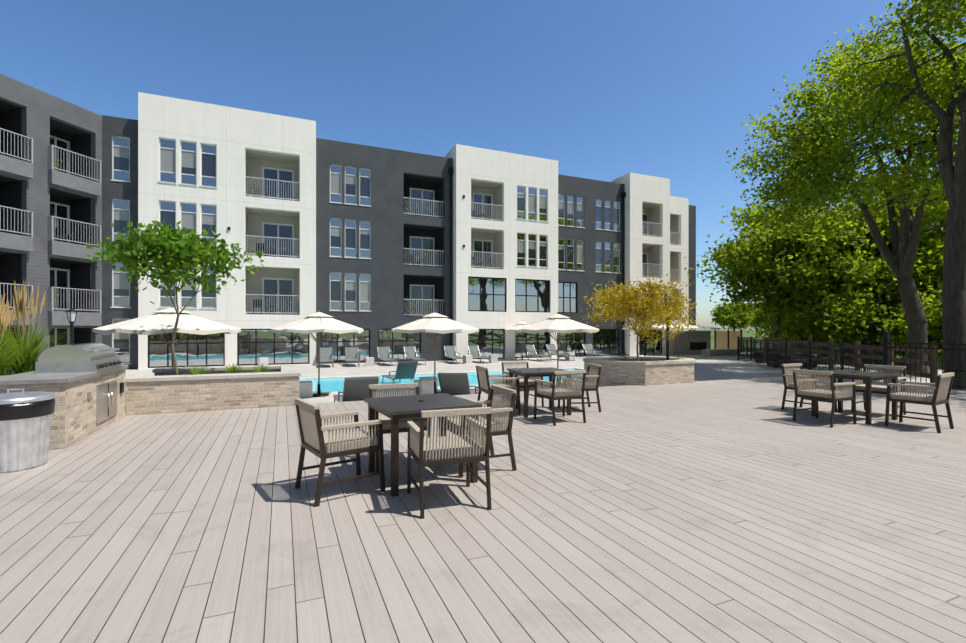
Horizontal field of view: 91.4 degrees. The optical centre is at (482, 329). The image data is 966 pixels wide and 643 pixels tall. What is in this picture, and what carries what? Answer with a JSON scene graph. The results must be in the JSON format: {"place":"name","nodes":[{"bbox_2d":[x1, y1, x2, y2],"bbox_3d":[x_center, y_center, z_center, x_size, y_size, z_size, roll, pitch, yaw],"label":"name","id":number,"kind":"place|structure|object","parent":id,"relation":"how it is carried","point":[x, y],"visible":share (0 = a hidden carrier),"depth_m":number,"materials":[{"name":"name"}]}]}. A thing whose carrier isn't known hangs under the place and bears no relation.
{"place":"outdoors","nodes":[
{"label":"outdoors","id":0,"kind":"place"},
{"bbox_2d":[125,369,581,401],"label":"pool water","id":1,"kind":"structure","parent":0,"point":[331,385],"depth_m":18.20,"materials":[{"name":"teal liquid"}]},
{"bbox_2d":[382,361,417,383],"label":"lounge chair","id":2,"kind":"object","parent":1,"relation":"in","point":[406,370],"visible":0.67,"depth_m":16.15,"materials":[{"name":"teal fabric"}]},
{"bbox_2d":[0,0,965,329],"label":"sky","id":3,"kind":"structure","parent":0,"point":[605,90],"materials":[{"name":"blue"}]},
{"bbox_2d":[125,353,965,413],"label":"pool deck","id":4,"kind":"structure","parent":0,"point":[707,368],"depth_m":23.08,"materials":[{"name":"concrete"}]},
{"bbox_2d":[65,307,77,343],"bbox_3d":[-11.621,0.649,13.329,0.205,2.610,0.205,0,0,22],"label":"lamp post","id":5,"kind":"object","parent":4,"relation":"on","point":[71,314],"visible":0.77,"depth_m":13.30,"materials":[{"name":"black metal"}]},
{"bbox_2d":[93,304,240,367],"bbox_3d":[-7.296,0.679,11.086,2.692,2.550,2.692,0,0,-13],"label":"patio umbrella","id":6,"kind":"object","parent":4,"relation":"on","point":[159,322],"visible":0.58,"depth_m":10.39,"materials":[{"name":"fabric"}]},
{"bbox_2d":[125,364,300,414],"bbox_3d":[-5.223,1.389,9.547,2.800,1.130,2.310,0,0,-23],"label":"stone planter","id":7,"kind":"object","parent":4,"relation":"on","point":[164,390],"visible":0.79,"depth_m":8.52,"materials":[{"name":"beige stone"}]},
{"bbox_2d":[85,220,263,374],"bbox_3d":[-5.812,-0.463,8.995,1.836,3.279,2.890,0,0,36],"label":"tree","id":8,"kind":"object","parent":7,"relation":"on","point":[173,252],"visible":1,"depth_m":8.68,"materials":[{"name":"green plant"}]},
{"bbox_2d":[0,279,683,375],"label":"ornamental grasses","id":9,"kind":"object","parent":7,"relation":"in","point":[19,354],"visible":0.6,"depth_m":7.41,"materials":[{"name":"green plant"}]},
{"bbox_2d":[271,310,363,397],"bbox_3d":[-4.840,0.679,13.919,2.416,2.550,2.416,0,0,-2],"label":"patio umbrella","id":10,"kind":"object","parent":4,"relation":"on","point":[318,322],"visible":0.98,"depth_m":13.46,"materials":[{"name":"fabric"}]},
{"bbox_2d":[320,347,333,367],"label":"chaise","id":11,"kind":"object","parent":4,"relation":"on","point":[326,354],"visible":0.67,"depth_m":25.95,"materials":[{"name":"grey fabric"}]},
{"bbox_2d":[345,347,359,366],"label":"chaise","id":12,"kind":"object","parent":4,"relation":"on","point":[351,354],"visible":0.96,"depth_m":26.44,"materials":[{"name":"grey"}]},
{"bbox_2d":[333,376,378,401],"bbox_3d":[-2.932,1.469,10.737,0.705,0.984,2.313,0,0,-23],"label":"chaise","id":13,"kind":"object","parent":4,"relation":"on","point":[355,388],"visible":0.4,"depth_m":9.85,"materials":[{"name":"grey"}]},
{"bbox_2d":[377,346,396,365],"bbox_3d":[-5.351,1.469,26.220,0.732,0.984,2.324,0,0,-23],"label":"chaise","id":14,"kind":"object","parent":4,"relation":"on","point":[384,352],"visible":0.94,"depth_m":26.95,"materials":[{"name":"grey"}]},
{"bbox_2d":[403,346,425,364],"bbox_3d":[-3.884,1.469,26.741,0.734,0.984,2.325,0,0,-23],"label":"chaise","id":15,"kind":"object","parent":4,"relation":"on","point":[410,352],"visible":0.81,"depth_m":27.45,"materials":[{"name":"grey"}]},
{"bbox_2d":[258,353,574,390],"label":"concrete cubes","id":16,"kind":"object","parent":4,"relation":"on","point":[370,360],"visible":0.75,"depth_m":25.39,"materials":[{"name":"white concrete"}]},
{"bbox_2d":[392,310,478,394],"bbox_3d":[-1.466,0.679,14.364,2.606,2.550,2.606,0,0,-23],"label":"patio umbrella","id":17,"kind":"object","parent":4,"relation":"on","point":[434,324],"visible":0.96,"depth_m":13.83,"materials":[{"name":"fabric"}]},
{"bbox_2d":[444,345,464,363],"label":"chaise","id":18,"kind":"object","parent":4,"relation":"on","point":[450,351],"visible":0.98,"depth_m":28.48,"materials":[{"name":"grey"}]},
{"bbox_2d":[437,373,481,394],"bbox_3d":[-0.522,1.469,11.782,0.705,0.984,2.313,0,0,8],"label":"chaise","id":19,"kind":"object","parent":4,"relation":"on","point":[454,383],"visible":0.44,"depth_m":10.86,"materials":[{"name":"grey fabric"}]},
{"bbox_2d":[468,345,491,362],"bbox_3d":[-0.227,1.469,28.287,0.705,0.984,2.313,0,0,-21],"label":"chaise","id":20,"kind":"object","parent":4,"relation":"on","point":[474,351],"visible":0.85,"depth_m":29.01,"materials":[{"name":"grey"}]},
{"bbox_2d":[0,377,965,642],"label":"deck boards","id":21,"kind":"object","parent":4,"relation":"on","point":[728,511],"visible":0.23,"depth_m":3.40,"materials":[{"name":"beige wood"}]},
{"bbox_2d":[0,388,55,473],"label":"trash can","id":22,"kind":"object","parent":21,"relation":"on","point":[25,421],"visible":1,"depth_m":4.86,"materials":[{"name":"silver"}]},
{"bbox_2d":[0,365,127,449],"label":"grill counter","id":23,"kind":"object","parent":21,"relation":"on","point":[73,421],"visible":0.6,"depth_m":5.99,"materials":[{"name":"stone"}]},
{"bbox_2d":[35,343,123,422],"bbox_3d":[-5.916,0.771,6.997,0.707,1.126,1.500,0,0,-23],"label":"built in grill","id":24,"kind":"object","parent":23,"relation":"on","point":[99,359],"visible":1,"depth_m":6.70,"materials":[{"name":"silver metal"}]},
{"bbox_2d":[295,398,384,506],"bbox_3d":[-1.301,1.043,4.279,0.632,0.827,0.600,0,0,-37],"label":"dining chair","id":25,"kind":"object","parent":21,"relation":"on","point":[332,442],"visible":1,"depth_m":4.14,"materials":[{"name":"brown metal"}]},
{"bbox_2d":[368,383,430,471],"bbox_3d":[-0.928,1.043,5.198,0.619,0.827,0.653,0,0,-23],"label":"dining chair","id":26,"kind":"object","parent":21,"relation":"on","point":[386,423],"visible":0.42,"depth_m":5.14,"materials":[{"name":"brown metal"}]},
{"bbox_2d":[364,393,481,496],"bbox_3d":[-0.614,1.078,4.668,0.900,0.752,0.900,0,0,-28],"label":"dining table","id":27,"kind":"object","parent":21,"relation":"on","point":[394,409],"visible":0.73,"depth_m":4.46,"materials":[{"name":"brown metal"}]},
{"bbox_2d":[407,407,491,518],"bbox_3d":[-0.303,1.043,4.008,0.600,0.827,0.632,0,0,-19],"label":"dining chair","id":28,"kind":"object","parent":21,"relation":"on","point":[473,445],"visible":1,"depth_m":3.79,"materials":[{"name":"brown metal"}]},
{"bbox_2d":[444,385,516,477],"bbox_3d":[-0.052,1.043,5.008,0.635,0.827,0.603,0,0,-23],"label":"dining chair","id":29,"kind":"object","parent":21,"relation":"on","point":[499,427],"visible":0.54,"depth_m":4.86,"materials":[{"name":"brown metal"}]},
{"bbox_2d":[476,365,520,415],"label":"dining chair","id":30,"kind":"object","parent":21,"relation":"on","point":[484,383],"visible":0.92,"depth_m":7.95,"materials":[{"name":"brown metal"}]},
{"bbox_2d":[502,361,543,408],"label":"dining chair","id":31,"kind":"object","parent":21,"relation":"on","point":[531,382],"visible":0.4,"depth_m":9.08,"materials":[{"name":"brown metal"}]},
{"bbox_2d":[507,367,570,417],"bbox_3d":[0.986,1.078,8.296,0.900,0.752,0.900,0,0,-15],"label":"dining table","id":32,"kind":"object","parent":21,"relation":"on","point":[525,373],"visible":0.75,"depth_m":7.99,"materials":[{"name":"brown metal"}]},
{"bbox_2d":[534,370,585,425],"bbox_3d":[1.217,1.043,7.512,0.607,0.827,0.640,0,0,-23],"label":"dining chair","id":33,"kind":"object","parent":21,"relation":"on","point":[553,393],"visible":1,"depth_m":7.33,"materials":[{"name":"brown metal"}]},
{"bbox_2d":[558,363,600,412],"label":"dining chair","id":34,"kind":"object","parent":21,"relation":"on","point":[593,372],"visible":0.62,"depth_m":8.28,"materials":[{"name":"brown metal"}]},
{"bbox_2d":[781,363,836,414],"bbox_3d":[5.819,1.043,8.431,0.600,0.827,0.632,0,0,-26],"label":"dining chair","id":35,"kind":"object","parent":21,"relation":"on","point":[790,386],"visible":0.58,"depth_m":8.53,"materials":[{"name":"brown metal"}]},
{"bbox_2d":[793,369,855,427],"bbox_3d":[5.328,1.043,7.374,0.643,0.827,0.610,0,0,-23],"label":"dining chair","id":36,"kind":"object","parent":21,"relation":"on","point":[832,395],"visible":1,"depth_m":7.22,"materials":[{"name":"brown metal"}]},
{"bbox_2d":[811,370,900,424],"bbox_3d":[6.097,1.078,7.764,0.900,0.752,0.900,0,0,-26],"label":"dining table","id":37,"kind":"object","parent":21,"relation":"on","point":[866,376],"visible":0.88,"depth_m":7.49,"materials":[{"name":"brown metal"}]},
{"bbox_2d":[851,364,905,414],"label":"dining chair","id":38,"kind":"object","parent":21,"relation":"on","point":[876,388],"visible":0.54,"depth_m":8.16,"materials":[{"name":"brown metal"}]},
{"bbox_2d":[885,372,953,432],"bbox_3d":[6.481,1.043,7.013,0.600,0.827,0.632,0,0,-31],"label":"dining chair","id":39,"kind":"object","parent":21,"relation":"on","point":[942,387],"visible":1,"depth_m":6.90,"materials":[{"name":"brown metal"}]},
{"bbox_2d":[476,376,539,390],"bbox_3d":[0.657,1.469,12.576,0.705,0.984,2.313,0,0,-29],"label":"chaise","id":40,"kind":"object","parent":4,"relation":"on","point":[530,388],"visible":0.04,"depth_m":11.98,"materials":[{"name":"grey"}]},
{"bbox_2d":[504,321,528,360],"bbox_3d":[2.493,0.679,30.018,2.139,2.550,2.139,0,0,-32],"label":"patio umbrella","id":41,"kind":"object","parent":4,"relation":"on","point":[518,326],"visible":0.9,"depth_m":29.72,"materials":[{"name":"fabric"}]},
{"bbox_2d":[524,344,551,361],"bbox_3d":[3.446,1.469,29.838,0.724,0.984,2.322,0,0,-23],"label":"chaise","id":42,"kind":"object","parent":4,"relation":"on","point":[530,349],"visible":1,"depth_m":30.46,"materials":[{"name":"grey"}]},
{"bbox_2d":[519,312,598,387],"bbox_3d":[2.478,0.679,15.617,2.508,2.550,2.508,0,0,-1],"label":"patio umbrella","id":43,"kind":"object","parent":4,"relation":"on","point":[563,324],"visible":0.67,"depth_m":14.96,"materials":[{"name":"fabric"}]},
{"bbox_2d":[546,344,575,360],"bbox_3d":[4.968,1.469,30.363,0.705,0.984,2.313,0,0,-26],"label":"chaise","id":44,"kind":"object","parent":4,"relation":"on","point":[552,349],"visible":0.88,"depth_m":30.94,"materials":[{"name":"grey"}]},
{"bbox_2d":[582,344,609,357],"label":"chaise","id":45,"kind":"object","parent":4,"relation":"on","point":[588,348],"visible":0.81,"depth_m":32.05,"materials":[{"name":"grey"}]},
{"bbox_2d":[583,356,695,386],"bbox_3d":[4.521,1.399,13.668,3.160,1.110,2.460,0,0,-23],"label":"stone planter","id":46,"kind":"object","parent":4,"relation":"on","point":[651,370],"visible":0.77,"depth_m":12.54,"materials":[{"name":"beige stone"}]},
{"bbox_2d":[581,272,698,360],"bbox_3d":[4.551,-0.188,13.482,3.571,2.830,3.293,0,0,-23],"label":"tree","id":47,"kind":"object","parent":46,"relation":"in","point":[635,305],"visible":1,"depth_m":12.91,"materials":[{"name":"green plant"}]},
{"bbox_2d":[664,293,670,359],"bbox_3d":[5.126,-0.036,13.089,0.205,2.080,0.205,0,0,22],"label":"lamp post","id":48,"kind":"object","parent":46,"relation":"on","point":[667,341],"visible":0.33,"depth_m":13.05,"materials":[{"name":"black metal"}]},
{"bbox_2d":[622,323,720,355],"bbox_3d":[12.769,0.564,32.155,5.220,2.780,3.627,0,0,-23],"label":"shade canopy","id":49,"kind":"object","parent":4,"relation":"on","point":[696,327],"visible":0.38,"depth_m":31.14,"materials":[{"name":"fabric"}]},
{"bbox_2d":[755,351,762,362],"bbox_3d":[16.697,1.614,27.707,1.600,0.680,0.840,0,0,-43],"label":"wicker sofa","id":50,"kind":"object","parent":4,"relation":"on","point":[756,360],"visible":0.23,"depth_m":27.37,"materials":[{"name":"brown"}]},
{"bbox_2d":[737,338,787,360],"bbox_3d":[18.078,1.139,29.819,10.100,1.230,0.076,0,0,-42],"label":"pool fence","id":51,"kind":"object","parent":4,"relation":"on","point":[753,349],"visible":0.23,"depth_m":28.00,"materials":[{"name":"black metal"}]},
{"bbox_2d":[767,354,816,367],"bbox_3d":[15.811,1.614,24.195,2.000,0.680,0.840,0,0,7],"label":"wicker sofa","id":52,"kind":"object","parent":4,"relation":"on","point":[775,365],"visible":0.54,"depth_m":23.89,"materials":[{"name":"brown"}]},
{"bbox_2d":[737,336,882,382],"bbox_3d":[12.541,0.939,19.528,0.078,1.230,14.449,0,0,14],"label":"pool fence","id":53,"kind":"object","parent":4,"relation":"on","point":[750,340],"visible":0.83,"depth_m":17.00,"materials":[{"name":"black metal"}]},
{"bbox_2d":[766,289,878,356],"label":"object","id":54,"kind":"object","parent":4,"relation":"on","point":[792,328],"visible":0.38,"depth_m":29.05,"materials":[{"name":"green plant"}]},
{"bbox_2d":[789,293,934,362],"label":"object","id":55,"kind":"object","parent":4,"relation":"on","point":[852,324],"visible":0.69,"depth_m":26.52,"materials":[{"name":"green plant"}]},
{"bbox_2d":[861,295,942,362],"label":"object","id":56,"kind":"object","parent":4,"relation":"on","point":[939,329],"visible":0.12,"depth_m":25.61,"materials":[{"name":"green plant"}]},
{"bbox_2d":[877,278,942,365],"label":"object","id":57,"kind":"object","parent":4,"relation":"on","point":[935,305],"visible":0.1,"depth_m":24.47,"materials":[{"name":"green plant"}]},
{"bbox_2d":[883,332,965,387],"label":"pool fence","id":58,"kind":"object","parent":4,"relation":"on","point":[886,348],"visible":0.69,"depth_m":11.99,"materials":[{"name":"black metal"}]},
{"bbox_2d":[670,331,736,355],"bbox_3d":[17.020,1.029,36.338,4.495,1.850,2.870,0,0,-23],"label":"outdoor fireplace wall","id":59,"kind":"structure","parent":0,"point":[692,343],"depth_m":36.66,"materials":[{"name":"stone"}]},
{"bbox_2d":[696,330,941,385],"bbox_3d":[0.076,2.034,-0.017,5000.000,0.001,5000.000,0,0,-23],"label":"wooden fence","id":60,"kind":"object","parent":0,"point":[745,334],"depth_m":107.23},
{"bbox_2d":[0,74,695,369],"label":"apartment building","id":61,"kind":"structure","parent":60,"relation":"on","point":[377,244],"depth_m":26.76,"materials":[{"name":"white paint"}]},
{"bbox_2d":[710,302,755,330],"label":"tree","id":62,"kind":"object","parent":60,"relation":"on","point":[733,317],"visible":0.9,"depth_m":108.31,"materials":[{"name":"green plant"}]},
{"bbox_2d":[736,301,760,337],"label":"tree","id":63,"kind":"object","parent":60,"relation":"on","point":[752,320],"visible":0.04,"depth_m":119.13,"materials":[{"name":"green plant"}]},
{"bbox_2d":[748,306,788,330],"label":"tree","id":64,"kind":"object","parent":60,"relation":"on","point":[759,319],"visible":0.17,"depth_m":101.21,"materials":[{"name":"green plant"}]},
{"bbox_2d":[684,193,891,338],"bbox_3d":[21.219,-3.841,33.365,11.423,12.239,11.830,0,0,-23],"label":"tree","id":65,"kind":"object","parent":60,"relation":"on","point":[746,261],"visible":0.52,"depth_m":32.02,"materials":[{"name":"green plant"}]},
{"bbox_2d":[747,305,839,352],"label":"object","id":66,"kind":"object","parent":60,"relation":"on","point":[767,331],"visible":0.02,"depth_m":36.94,"materials":[{"name":"green plant"}]},
{"bbox_2d":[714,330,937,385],"bbox_3d":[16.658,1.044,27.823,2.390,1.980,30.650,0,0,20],"label":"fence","id":67,"kind":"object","parent":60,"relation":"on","point":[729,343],"visible":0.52,"depth_m":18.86,"materials":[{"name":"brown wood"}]},
{"bbox_2d":[732,174,945,361],"bbox_3d":[24.193,-3.875,31.243,13.200,12.282,13.490,0,0,7],"label":"tree","id":68,"kind":"object","parent":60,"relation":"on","point":[871,269],"visible":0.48,"depth_m":28.06,"materials":[{"name":"green plant"}]},
{"bbox_2d":[726,0,965,372],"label":"elm tree","id":69,"kind":"object","parent":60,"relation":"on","point":[798,186],"visible":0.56,"depth_m":20.75,"materials":[{"name":"green plant"}]},
{"bbox_2d":[794,0,965,389],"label":"elm tree","id":70,"kind":"object","parent":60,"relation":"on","point":[953,175],"visible":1,"depth_m":15.76,"materials":[{"name":"green plant"}]},
{"bbox_2d":[829,191,947,360],"bbox_3d":[28.893,-3.876,29.605,14.078,12.334,14.987,0,0,-23],"label":"tree","id":71,"kind":"object","parent":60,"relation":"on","point":[937,251],"visible":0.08,"depth_m":27.06,"materials":[{"name":"green plant"}]},
{"bbox_2d":[836,299,941,362],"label":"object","id":72,"kind":"object","parent":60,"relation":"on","point":[894,355],"depth_m":29.02,"materials":[{"name":"green plant"}]},
{"bbox_2d":[959,0,965,64],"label":"elm tree","id":73,"kind":"object","parent":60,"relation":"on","point":[963,47],"visible":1,"depth_m":12.72,"materials":[{"name":"green plant"}]},
{"bbox_2d":[817,354,836,363],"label":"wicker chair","id":74,"kind":"object","parent":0,"point":[824,358],"visible":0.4,"depth_m":26.08,"materials":[{"name":"brown"}]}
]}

